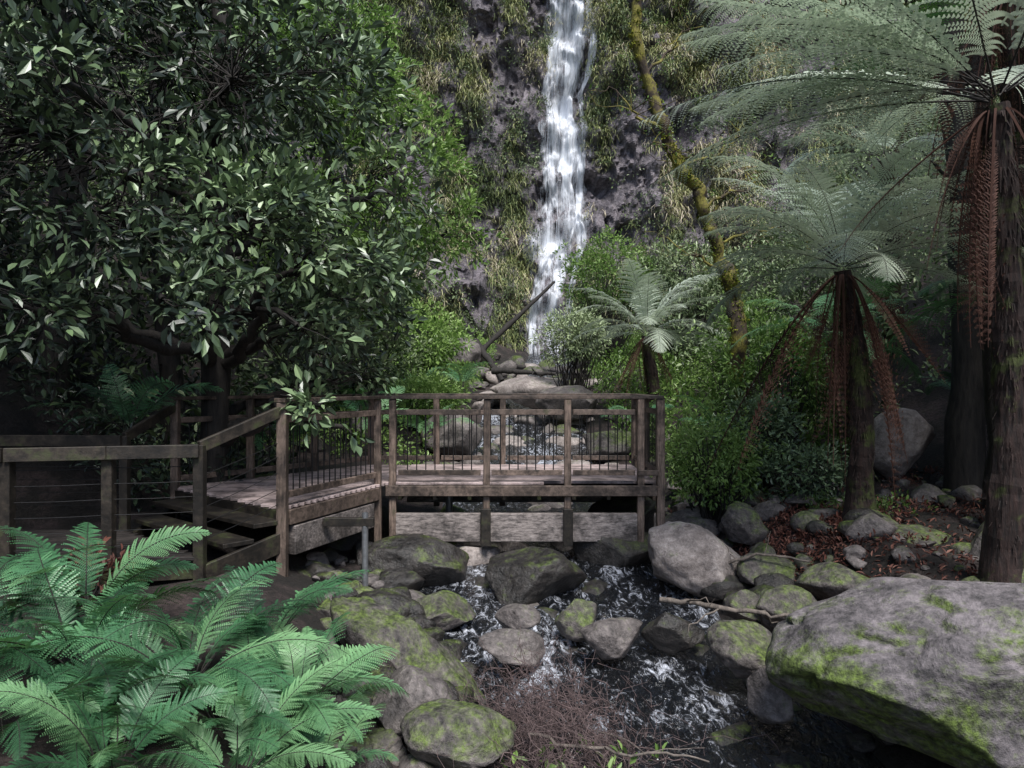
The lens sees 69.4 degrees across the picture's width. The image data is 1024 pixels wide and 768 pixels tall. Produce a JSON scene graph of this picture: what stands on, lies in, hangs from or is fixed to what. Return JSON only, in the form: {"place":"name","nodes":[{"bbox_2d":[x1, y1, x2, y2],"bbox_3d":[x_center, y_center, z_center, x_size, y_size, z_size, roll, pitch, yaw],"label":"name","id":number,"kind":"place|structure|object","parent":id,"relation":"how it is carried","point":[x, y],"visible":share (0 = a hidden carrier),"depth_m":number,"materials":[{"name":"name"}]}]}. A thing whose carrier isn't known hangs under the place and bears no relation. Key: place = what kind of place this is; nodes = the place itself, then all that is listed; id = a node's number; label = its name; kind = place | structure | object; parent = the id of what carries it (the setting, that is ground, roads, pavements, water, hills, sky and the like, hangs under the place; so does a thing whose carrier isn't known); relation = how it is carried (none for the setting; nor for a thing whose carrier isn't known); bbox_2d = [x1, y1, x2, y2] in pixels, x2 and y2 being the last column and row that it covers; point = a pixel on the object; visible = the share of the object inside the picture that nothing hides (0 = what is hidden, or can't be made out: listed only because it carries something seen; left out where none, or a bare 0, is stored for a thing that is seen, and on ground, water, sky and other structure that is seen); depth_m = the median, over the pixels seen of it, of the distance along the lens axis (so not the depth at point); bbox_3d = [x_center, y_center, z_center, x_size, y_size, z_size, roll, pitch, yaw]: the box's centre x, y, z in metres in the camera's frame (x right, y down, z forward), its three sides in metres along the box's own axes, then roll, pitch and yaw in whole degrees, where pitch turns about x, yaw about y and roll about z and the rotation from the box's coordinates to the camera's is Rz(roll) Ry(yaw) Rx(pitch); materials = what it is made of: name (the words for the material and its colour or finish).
{"place":"outdoors","nodes":[
{"label":"outdoors","id":0,"kind":"place"},
{"bbox_2d":[0,0,988,767],"bbox_3d":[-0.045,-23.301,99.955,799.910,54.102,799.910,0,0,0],"label":"ground","id":1,"kind":"structure","parent":0,"point":[16,418],"depth_m":9.41,"materials":[{"name":"soil"}]},
{"bbox_2d":[29,0,89,410],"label":"tree trunk","id":2,"kind":"object","parent":1,"relation":"on","point":[59,376],"visible":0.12,"depth_m":10.53,"materials":[{"name":"brown plant"}]},
{"bbox_2d":[45,529,137,613],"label":"purple leaf shrub","id":3,"kind":"object","parent":1,"relation":"on","point":[99,585],"visible":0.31,"depth_m":6.25,"materials":[{"name":"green plant"}]},
{"bbox_2d":[0,435,277,607],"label":"boardwalk","id":4,"kind":"structure","parent":1,"relation":"on","point":[108,451],"depth_m":6.75,"materials":[{"name":"wood"}]},
{"bbox_2d":[0,207,295,513],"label":"undergrowth","id":5,"kind":"object","parent":1,"relation":"on","point":[106,346],"visible":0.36,"depth_m":10.36,"materials":[{"name":"green plant"}]},
{"bbox_2d":[149,1,184,444],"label":"tree trunk","id":6,"kind":"object","parent":1,"relation":"on","point":[168,367],"visible":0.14,"depth_m":11.32,"materials":[{"name":"brown plant"}]},
{"bbox_2d":[0,548,382,767],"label":"bracken fern","id":7,"kind":"object","parent":1,"relation":"on","point":[109,710],"visible":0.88,"depth_m":3.98,"materials":[{"name":"green plant"}]},
{"bbox_2d":[0,522,409,767],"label":"bracken fern","id":8,"kind":"object","parent":1,"relation":"on","point":[133,575],"visible":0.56,"depth_m":4.88,"materials":[{"name":"green plant"}]},
{"bbox_2d":[0,561,409,742],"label":"bracken fern","id":9,"kind":"object","parent":1,"relation":"on","point":[247,676],"visible":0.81,"depth_m":4.49,"materials":[{"name":"green plant"}]},
{"bbox_2d":[0,0,426,484],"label":"hillside shrubs","id":10,"kind":"object","parent":1,"relation":"on","point":[244,366],"visible":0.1,"depth_m":12.82,"materials":[{"name":"green plant"}]},
{"bbox_2d":[0,0,458,498],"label":"broadleaf tree","id":11,"kind":"object","parent":1,"relation":"on","point":[226,84],"visible":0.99,"depth_m":7.95,"materials":[{"name":"green plant"}]},
{"bbox_2d":[97,0,508,412],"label":"broadleaf tree","id":12,"kind":"object","parent":1,"relation":"on","point":[443,147],"visible":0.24,"depth_m":13.25,"materials":[{"name":"green plant"}]},
{"bbox_2d":[294,564,312,576],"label":"boulder","id":13,"kind":"object","parent":1,"relation":"on","point":[302,570],"visible":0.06,"depth_m":7.92,"materials":[{"name":"stone"}]},
{"bbox_2d":[304,493,384,550],"bbox_3d":[-2.611,2.211,10.210,1.719,1.470,1.845,0,0,0],"label":"stone abutment","id":14,"kind":"object","parent":1,"relation":"on","point":[346,543],"visible":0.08,"depth_m":9.49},
{"bbox_2d":[314,301,432,405],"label":"leafy shrub","id":15,"kind":"object","parent":1,"relation":"on","point":[397,348],"visible":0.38,"depth_m":16.71,"materials":[{"name":"green plant"}]},
{"bbox_2d":[256,295,496,464],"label":"valley shrubs","id":16,"kind":"object","parent":1,"relation":"on","point":[488,350],"visible":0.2,"depth_m":15.33,"materials":[{"name":"green plant"}]},
{"bbox_2d":[356,589,410,616],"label":"boulder","id":17,"kind":"object","parent":1,"relation":"on","point":[397,602],"visible":0.17,"depth_m":7.19,"materials":[{"name":"stone"}]},
{"bbox_2d":[305,548,479,767],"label":"bank rocks","id":18,"kind":"object","parent":1,"relation":"on","point":[319,567],"visible":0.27,"depth_m":5.26,"materials":[{"name":"stone"}]},
{"bbox_2d":[122,393,664,585],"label":"viewing platform","id":19,"kind":"structure","parent":1,"relation":"on","point":[310,526],"depth_m":9.40,"materials":[{"name":"wood"}]},
{"bbox_2d":[330,596,485,705],"bbox_3d":[-0.831,2.224,5.948,1.317,0.918,0.744,0,0,0],"label":"boulder","id":20,"kind":"object","parent":1,"relation":"on","point":[371,621],"visible":0.63,"depth_m":5.82,"materials":[{"name":"stone"}]},
{"bbox_2d":[371,665,452,744],"bbox_3d":[-0.685,2.180,5.056,0.537,0.487,0.524,0,0,-21],"label":"boulder","id":21,"kind":"object","parent":1,"relation":"on","point":[420,686],"visible":0.53,"depth_m":4.90,"materials":[{"name":"stone"}]},
{"bbox_2d":[368,533,468,587],"bbox_3d":[-1.123,2.224,8.879,1.212,0.820,0.930,0,0,0],"label":"boulder","id":22,"kind":"object","parent":1,"relation":"on","point":[434,561],"visible":0.56,"depth_m":8.56,"materials":[{"name":"stone"}]},
{"bbox_2d":[374,363,471,434],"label":"leafy shrub","id":23,"kind":"object","parent":1,"relation":"on","point":[435,384],"visible":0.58,"depth_m":15.80,"materials":[{"name":"green plant"}]},
{"bbox_2d":[379,298,475,388],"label":"leafy shrub","id":24,"kind":"object","parent":1,"relation":"on","point":[444,352],"visible":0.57,"depth_m":19.68,"materials":[{"name":"green plant"}]},
{"bbox_2d":[416,590,475,630],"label":"boulder","id":25,"kind":"object","parent":1,"relation":"on","point":[446,610],"visible":0.71,"depth_m":7.38,"materials":[{"name":"stone"}]},
{"bbox_2d":[400,698,515,767],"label":"boulder","id":26,"kind":"object","parent":1,"relation":"on","point":[457,730],"visible":0.97,"depth_m":4.48,"materials":[{"name":"stone"}]},
{"bbox_2d":[443,338,485,366],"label":"boulder","id":27,"kind":"object","parent":1,"relation":"on","point":[474,355],"visible":0.4,"depth_m":23.38,"materials":[{"name":"stone"}]},
{"bbox_2d":[20,356,950,449],"bbox_3d":[0.940,0.253,14.086,12.792,1.638,11.899,0,0,0],"label":"valley fern","id":28,"kind":"object","parent":1,"relation":"on","point":[468,375],"visible":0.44,"depth_m":9.74,"materials":[{"name":"green plant"}]},
{"bbox_2d":[255,352,750,565],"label":"upstream rocks","id":29,"kind":"object","parent":1,"relation":"on","point":[477,552],"visible":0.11,"depth_m":14.45,"materials":[{"name":"stone"}]},
{"bbox_2d":[420,415,482,455],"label":"boulder","id":30,"kind":"object","parent":29,"relation":"on","point":[429,445],"visible":0.52,"depth_m":14.59,"materials":[{"name":"stone"}]},
{"bbox_2d":[474,338,506,381],"bbox_3d":[-0.740,-0.770,23.623,0.274,1.448,1.626,0,0,-40],"label":"fallen log","id":31,"kind":"object","parent":29,"relation":"on","point":[485,355],"visible":0.74,"depth_m":23.55,"materials":[{"name":"wood"}]},
{"bbox_2d":[483,281,554,349],"bbox_3d":[0.250,-2.378,25.500,2.747,2.505,0.230,0,0,-23],"label":"fallen log","id":32,"kind":"object","parent":29,"relation":"on","point":[505,328],"visible":0.98,"depth_m":25.36,"materials":[{"name":"wood"}]},
{"bbox_2d":[491,367,555,377],"bbox_3d":[0.294,-0.301,22.048,1.985,0.414,0.617,0,0,15],"label":"fallen log","id":33,"kind":"object","parent":29,"relation":"on","point":[496,371],"visible":0.91,"depth_m":22.21,"materials":[{"name":"wood"}]},
{"bbox_2d":[489,376,562,408],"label":"boulder","id":34,"kind":"object","parent":29,"relation":"on","point":[527,384],"visible":0.64,"depth_m":19.40,"materials":[{"name":"stone"}]},
{"bbox_2d":[535,385,596,419],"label":"boulder","id":35,"kind":"object","parent":29,"relation":"on","point":[559,403],"visible":0.55,"depth_m":17.65,"materials":[{"name":"stone"}]},
{"bbox_2d":[583,430,630,461],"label":"boulder","id":36,"kind":"object","parent":29,"relation":"on","point":[604,442],"visible":0.61,"depth_m":14.60,"materials":[{"name":"stone"}]},
{"bbox_2d":[485,546,586,604],"bbox_3d":[0.281,2.259,8.413,1.182,0.729,0.956,0,0,0],"label":"boulder","id":37,"kind":"object","parent":1,"relation":"on","point":[529,575],"visible":0.85,"depth_m":8.14,"materials":[{"name":"stone"}]},
{"bbox_2d":[362,624,779,767],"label":"brushwood pile","id":38,"kind":"object","parent":1,"relation":"on","point":[538,728],"visible":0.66,"depth_m":5.06,"materials":[{"name":"brown plant"}]},
{"bbox_2d":[527,725,708,762],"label":"fallen branch","id":39,"kind":"object","parent":38,"relation":"on","point":[632,755],"visible":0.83,"depth_m":4.61,"materials":[{"name":"brown wood"}]},
{"bbox_2d":[527,298,615,391],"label":"leafy shrub","id":40,"kind":"object","parent":1,"relation":"on","point":[569,353],"visible":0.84,"depth_m":19.31,"materials":[{"name":"green plant"}]},
{"bbox_2d":[499,733,667,767],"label":"streamside weeds","id":41,"kind":"object","parent":1,"relation":"on","point":[612,759],"visible":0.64,"depth_m":4.64,"materials":[{"name":"green plant"}]},
{"bbox_2d":[553,224,661,365],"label":"leafy shrub","id":42,"kind":"object","parent":1,"relation":"on","point":[605,289],"visible":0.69,"depth_m":23.75,"materials":[{"name":"green plant"}]},
{"bbox_2d":[572,532,650,567],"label":"boulder","id":43,"kind":"object","parent":1,"relation":"on","point":[618,553],"visible":0.33,"depth_m":9.34,"materials":[{"name":"stone"}]},
{"bbox_2d":[588,496,655,531],"bbox_3d":[1.519,2.137,10.369,0.999,1.177,1.484,0,0,0],"label":"stone abutment","id":44,"kind":"object","parent":1,"relation":"on","point":[620,504],"visible":0.22,"depth_m":10.34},
{"bbox_2d":[351,540,898,767],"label":"stream rocks","id":45,"kind":"object","parent":1,"relation":"on","point":[407,583],"visible":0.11,"depth_m":7.09,"materials":[{"name":"stone"}]},
{"bbox_2d":[723,589,759,620],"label":"boulder","id":46,"kind":"object","parent":45,"relation":"on","point":[746,598],"visible":0.77,"depth_m":7.02,"materials":[{"name":"stone"}]},
{"bbox_2d":[571,258,727,406],"bbox_3d":[2.977,-0.778,17.107,3.607,3.754,3.620,0,0,-38],"label":"tree fern","id":47,"kind":"object","parent":1,"relation":"on","point":[649,316],"visible":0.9,"depth_m":16.82,"materials":[{"name":"green plant"}]},
{"bbox_2d":[626,233,752,370],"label":"leafy shrub","id":48,"kind":"object","parent":1,"relation":"on","point":[717,292],"visible":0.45,"depth_m":21.65,"materials":[{"name":"green plant"}]},
{"bbox_2d":[647,521,740,600],"bbox_3d":[2.092,2.132,8.534,1.118,1.095,1.183,0,0,41],"label":"boulder","id":49,"kind":"object","parent":1,"relation":"on","point":[693,559],"visible":0.72,"depth_m":8.09,"materials":[{"name":"stone"}]},
{"bbox_2d":[723,531,809,563],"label":"fallen branch","id":50,"kind":"object","parent":49,"relation":"on","point":[753,555],"visible":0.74,"depth_m":7.90,"materials":[{"name":"brown wood"}]},
{"bbox_2d":[588,0,838,432],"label":"mossy leaning tree","id":51,"kind":"object","parent":1,"relation":"on","point":[737,317],"visible":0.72,"depth_m":11.94,"materials":[{"name":"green plant"}]},
{"bbox_2d":[581,324,850,507],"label":"valley shrubs","id":52,"kind":"object","parent":1,"relation":"on","point":[674,373],"visible":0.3,"depth_m":17.62,"materials":[{"name":"green plant"}]},
{"bbox_2d":[659,597,789,631],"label":"fallen branch","id":53,"kind":"object","parent":1,"relation":"on","point":[708,605],"visible":0.91,"depth_m":6.70,"materials":[{"name":"brown wood"}]},
{"bbox_2d":[665,393,787,536],"bbox_3d":[2.835,1.086,9.991,1.752,1.941,1.410,0,0,12],"label":"leafy shrub","id":54,"kind":"object","parent":1,"relation":"on","point":[714,494],"visible":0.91,"depth_m":9.86,"materials":[{"name":"green plant"}]},
{"bbox_2d":[721,501,768,545],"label":"boulder","id":55,"kind":"object","parent":1,"relation":"on","point":[741,522],"visible":0.98,"depth_m":8.99,"materials":[{"name":"stone"}]},
{"bbox_2d":[686,288,812,416],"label":"leafy shrub","id":56,"kind":"object","parent":1,"relation":"on","point":[728,346],"visible":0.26,"depth_m":14.38,"materials":[{"name":"green plant"}]},
{"bbox_2d":[696,381,807,490],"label":"leafy shrub","id":57,"kind":"object","parent":1,"relation":"on","point":[784,428],"visible":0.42,"depth_m":10.42,"materials":[{"name":"green plant"}]},
{"bbox_2d":[736,553,796,585],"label":"boulder","id":58,"kind":"object","parent":1,"relation":"on","point":[749,570],"visible":0.72,"depth_m":7.90,"materials":[{"name":"stone"}]},
{"bbox_2d":[712,313,848,468],"bbox_3d":[4.243,0.147,11.741,2.008,2.567,1.951,0,0,33],"label":"leafy shrub","id":59,"kind":"object","parent":1,"relation":"on","point":[810,387],"visible":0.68,"depth_m":11.56,"materials":[{"name":"green plant"}]},
{"bbox_2d":[756,585,816,623],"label":"boulder","id":60,"kind":"object","parent":1,"relation":"on","point":[780,599],"visible":0.6,"depth_m":6.84,"materials":[{"name":"stone"}]},
{"bbox_2d":[733,435,848,506],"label":"leafy shrub","id":61,"kind":"object","parent":1,"relation":"on","point":[835,477],"visible":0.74,"depth_m":9.75,"materials":[{"name":"green plant"}]},
{"bbox_2d":[672,440,937,516],"bbox_3d":[5.187,1.133,10.623,5.590,2.048,3.917,0,0,0],"label":"groundcover","id":62,"kind":"object","parent":1,"relation":"on","point":[884,502],"visible":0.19,"depth_m":9.27,"materials":[{"name":"green plant"}]},
{"bbox_2d":[624,37,999,440],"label":"hillside shrubs","id":63,"kind":"object","parent":1,"relation":"on","point":[894,295],"visible":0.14,"depth_m":19.87,"materials":[{"name":"green plant"}]},
{"bbox_2d":[723,211,908,394],"bbox_3d":[6.270,-1.530,15.055,3.786,3.685,2.885,0,0,0],"label":"leafy shrub","id":64,"kind":"object","parent":1,"relation":"on","point":[804,301],"visible":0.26,"depth_m":14.67,"materials":[{"name":"green plant"}]},
{"bbox_2d":[667,462,985,600],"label":"leaf litter","id":65,"kind":"object","parent":1,"relation":"on","point":[828,540],"visible":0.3,"depth_m":8.53,"materials":[{"name":"brown plant"}]},
{"bbox_2d":[638,0,1023,582],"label":"tree fern","id":66,"kind":"object","parent":1,"relation":"on","point":[997,183],"visible":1,"depth_m":6.10,"materials":[{"name":"green plant"}]},
{"bbox_2d":[794,562,869,599],"bbox_3d":[3.192,1.956,7.082,0.883,0.480,0.565,0,0,0],"label":"boulder","id":67,"kind":"object","parent":1,"relation":"on","point":[824,580],"visible":0.58,"depth_m":6.97,"materials":[{"name":"stone"}]},
{"bbox_2d":[733,275,939,436],"bbox_3d":[4.901,-0.314,11.518,2.921,2.457,2.707,0,0,15],"label":"tree fern","id":68,"kind":"object","parent":1,"relation":"on","point":[870,304],"visible":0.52,"depth_m":11.50,"materials":[{"name":"brown plant"}]},
{"bbox_2d":[654,469,1023,632],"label":"bank rocks","id":69,"kind":"object","parent":1,"relation":"on","point":[862,521],"visible":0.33,"depth_m":8.39,"materials":[{"name":"stone"}]},
{"bbox_2d":[699,141,1023,519],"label":"tree fern","id":70,"kind":"object","parent":1,"relation":"on","point":[860,490],"visible":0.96,"depth_m":8.34,"materials":[{"name":"green plant"}]},
{"bbox_2d":[780,58,997,359],"bbox_3d":[7.456,-2.848,14.500,4.053,6.192,4.211,0,0,37],"label":"tree fern","id":71,"kind":"object","parent":1,"relation":"on","point":[898,287],"visible":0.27,"depth_m":14.45,"materials":[{"name":"green plant"}]},
{"bbox_2d":[765,577,1023,767],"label":"boulder","id":72,"kind":"object","parent":1,"relation":"on","point":[932,668],"visible":1,"depth_m":4.33,"materials":[{"name":"stone"}]},
{"bbox_2d":[811,0,985,491],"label":"tree trunk","id":73,"kind":"object","parent":1,"relation":"on","point":[964,441],"visible":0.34,"depth_m":10.17,"materials":[{"name":"brown plant"}]},
{"bbox_2d":[873,408,934,480],"bbox_3d":[5.748,0.922,10.943,1.037,1.146,0.808,0,0,-42],"label":"boulder","id":74,"kind":"object","parent":1,"relation":"on","point":[917,429],"visible":0.72,"depth_m":10.70,"materials":[{"name":"stone"}]},
{"bbox_2d":[817,0,1023,499],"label":"tree fern","id":75,"kind":"object","parent":1,"relation":"on","point":[1004,58],"visible":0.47,"depth_m":7.86,"materials":[{"name":"green plant"}]},
{"bbox_2d":[893,524,950,545],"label":"boulder","id":76,"kind":"object","parent":1,"relation":"on","point":[919,530],"visible":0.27,"depth_m":7.93,"materials":[{"name":"stone"}]},
{"bbox_2d":[884,249,983,354],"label":"tree fern","id":77,"kind":"object","parent":1,"relation":"on","point":[941,305],"visible":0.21,"depth_m":9.85,"materials":[{"name":"green plant"}]},
{"bbox_2d":[967,522,983,556],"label":"boulder","id":78,"kind":"object","parent":1,"relation":"on","point":[976,545],"visible":0.11,"depth_m":7.27,"materials":[{"name":"stone"}]},
{"bbox_2d":[963,0,994,510],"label":"tree trunk","id":79,"kind":"object","parent":1,"relation":"on","point":[988,404],"visible":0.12,"depth_m":8.89,"materials":[{"name":"brown plant"}]},
{"bbox_2d":[84,0,998,354],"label":"cliff","id":80,"kind":"structure","parent":0,"point":[602,194],"depth_m":33.15,"materials":[{"name":"grey stone"}]},
{"bbox_2d":[528,0,596,352],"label":"waterfall","id":81,"kind":"structure","parent":80,"relation":"attached to","point":[562,110],"depth_m":34.73,"materials":[{"name":"white liquid"}]},
{"bbox_2d":[275,0,994,350],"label":"cliff shrubs","id":82,"kind":"object","parent":80,"relation":"on","point":[519,128],"visible":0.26,"depth_m":32.76,"materials":[{"name":"green plant"}]},
{"bbox_2d":[271,0,999,352],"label":"cliff grass","id":83,"kind":"structure","parent":80,"relation":"on","point":[515,182],"depth_m":32.65,"materials":[{"name":"green plant"}]},
{"bbox_2d":[419,354,885,767],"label":"stream water","id":84,"kind":"structure","parent":0,"point":[681,684],"depth_m":6.29,"materials":[{"name":"liquid"}]},
{"bbox_2d":[477,628,544,665],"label":"boulder","id":85,"kind":"object","parent":84,"relation":"on","point":[506,639],"visible":0.92,"depth_m":6.30,"materials":[{"name":"stone"}]},
{"bbox_2d":[494,603,540,628],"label":"boulder","id":86,"kind":"object","parent":84,"relation":"in","point":[515,616],"visible":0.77,"depth_m":6.84,"materials":[{"name":"stone"}]},
{"bbox_2d":[555,599,596,641],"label":"boulder","id":87,"kind":"object","parent":84,"relation":"in","point":[574,618],"visible":0.89,"depth_m":6.98,"materials":[{"name":"stone"}]},
{"bbox_2d":[580,617,642,659],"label":"boulder","id":88,"kind":"object","parent":84,"relation":"in","point":[610,638],"visible":1,"depth_m":6.43,"materials":[{"name":"stone"}]},
{"bbox_2d":[641,612,704,654],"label":"boulder","id":89,"kind":"object","parent":84,"relation":"in","point":[667,633],"visible":0.98,"depth_m":6.65,"materials":[{"name":"stone"}]},
{"bbox_2d":[704,620,771,677],"bbox_3d":[1.935,2.200,6.078,0.643,0.445,0.539,0,0,0],"label":"boulder","id":90,"kind":"object","parent":84,"relation":"in","point":[738,648],"visible":0.64,"depth_m":5.97,"materials":[{"name":"stone"}]},
{"bbox_2d":[746,667,792,723],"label":"boulder","id":91,"kind":"object","parent":84,"relation":"in","point":[768,702],"visible":0.81,"depth_m":5.39,"materials":[{"name":"stone"}]}
]}

